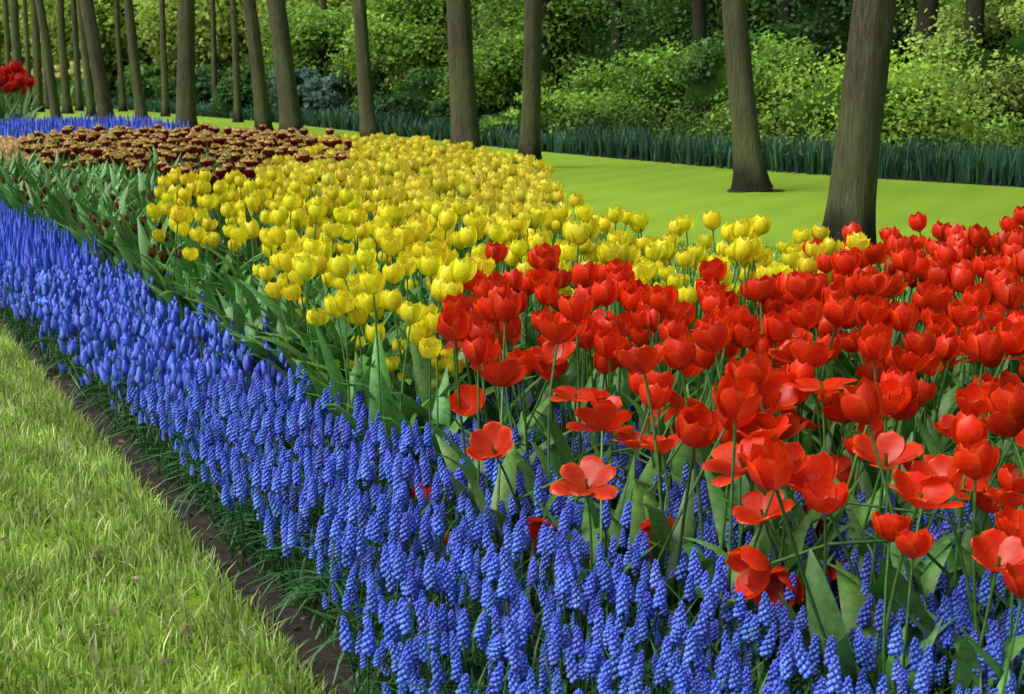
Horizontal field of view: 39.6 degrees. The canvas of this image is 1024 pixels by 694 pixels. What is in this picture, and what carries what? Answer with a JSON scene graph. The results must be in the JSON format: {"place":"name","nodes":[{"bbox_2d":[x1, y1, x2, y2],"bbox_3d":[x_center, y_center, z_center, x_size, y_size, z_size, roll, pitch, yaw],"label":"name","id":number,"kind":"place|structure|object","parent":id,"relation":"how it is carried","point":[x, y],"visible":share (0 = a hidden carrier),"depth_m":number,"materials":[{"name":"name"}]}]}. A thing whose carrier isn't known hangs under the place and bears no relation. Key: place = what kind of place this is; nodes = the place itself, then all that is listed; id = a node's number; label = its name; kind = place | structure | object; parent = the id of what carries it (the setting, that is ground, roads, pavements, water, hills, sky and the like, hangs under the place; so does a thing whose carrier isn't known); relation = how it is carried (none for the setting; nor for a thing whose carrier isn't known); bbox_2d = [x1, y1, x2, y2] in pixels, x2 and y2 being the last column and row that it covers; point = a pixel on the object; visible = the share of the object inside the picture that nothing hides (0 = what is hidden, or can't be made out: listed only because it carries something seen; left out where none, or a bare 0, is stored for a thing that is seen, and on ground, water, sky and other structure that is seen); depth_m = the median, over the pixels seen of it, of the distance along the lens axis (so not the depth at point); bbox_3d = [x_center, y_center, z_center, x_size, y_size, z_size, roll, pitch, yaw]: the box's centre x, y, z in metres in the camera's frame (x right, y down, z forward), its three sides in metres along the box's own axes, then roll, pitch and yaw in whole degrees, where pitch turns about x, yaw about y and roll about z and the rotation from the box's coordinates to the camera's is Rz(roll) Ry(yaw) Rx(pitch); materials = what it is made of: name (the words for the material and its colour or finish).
{"place":"outdoors","nodes":[
{"label":"outdoors","id":0,"kind":"place"},
{"bbox_2d":[0,106,1023,693],"bbox_3d":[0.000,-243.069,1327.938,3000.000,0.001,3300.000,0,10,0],"label":"lawn","id":1,"kind":"structure","parent":0,"point":[664,194],"depth_m":14.55,"materials":[{"name":"green plant"}]},
{"bbox_2d":[0,324,347,693],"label":"path grass","id":2,"kind":"structure","parent":1,"relation":"on","point":[56,408],"depth_m":3.60,"materials":[{"name":"green plant"}]},
{"bbox_2d":[0,317,878,693],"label":"bed soil","id":3,"kind":"structure","parent":1,"relation":"on","point":[304,633],"depth_m":3.73,"materials":[{"name":"brown soil"}]},
{"bbox_2d":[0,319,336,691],"bbox_3d":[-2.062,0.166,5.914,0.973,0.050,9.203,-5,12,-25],"label":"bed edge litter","id":4,"kind":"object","parent":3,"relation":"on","point":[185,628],"visible":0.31,"depth_m":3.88,"materials":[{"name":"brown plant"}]},
{"bbox_2d":[0,59,1023,693],"bbox_3d":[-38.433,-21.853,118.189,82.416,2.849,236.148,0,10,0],"label":"tulips","id":5,"kind":"object","parent":3,"relation":"on","point":[440,281],"visible":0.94,"depth_m":4.34,"materials":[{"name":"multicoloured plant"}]},
{"bbox_2d":[0,113,1023,693],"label":"muscari","id":6,"kind":"object","parent":3,"relation":"on","point":[102,319],"depth_m":3.37,"materials":[{"name":"blue plant"}]},
{"bbox_2d":[0,0,896,255],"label":"tree trunks","id":7,"kind":"object","parent":1,"relation":"on","point":[852,193],"visible":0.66,"depth_m":21.64,"materials":[{"name":"brown plant"}]},
{"bbox_2d":[113,108,1019,186],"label":"border soil","id":8,"kind":"structure","parent":1,"relation":"on","point":[928,179],"depth_m":20.20,"materials":[{"name":"brown soil"}]},
{"bbox_2d":[0,0,1023,170],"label":"shrubs","id":9,"kind":"object","parent":8,"relation":"on","point":[307,25],"visible":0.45,"depth_m":32.26,"materials":[{"name":"green plant"}]},
{"bbox_2d":[71,96,1023,187],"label":"strap leaf border","id":10,"kind":"object","parent":8,"relation":"on","point":[1002,167],"visible":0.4,"depth_m":22.50,"materials":[{"name":"green plant"}]},
{"bbox_2d":[366,0,984,74],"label":"wood trunks","id":11,"kind":"object","parent":8,"relation":"on","point":[974,9],"visible":0.17,"depth_m":30.15,"materials":[{"name":"brown plant"}]},
{"bbox_2d":[561,230,984,302],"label":"lawn grass","id":12,"kind":"structure","parent":1,"relation":"on","point":[601,236],"depth_m":10.35,"materials":[{"name":"green plant"}]},
{"bbox_2d":[727,189,886,260],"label":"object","id":13,"kind":"structure","parent":1,"relation":"on","point":[770,190],"depth_m":17.07,"materials":[{"name":"soil"}]}
]}

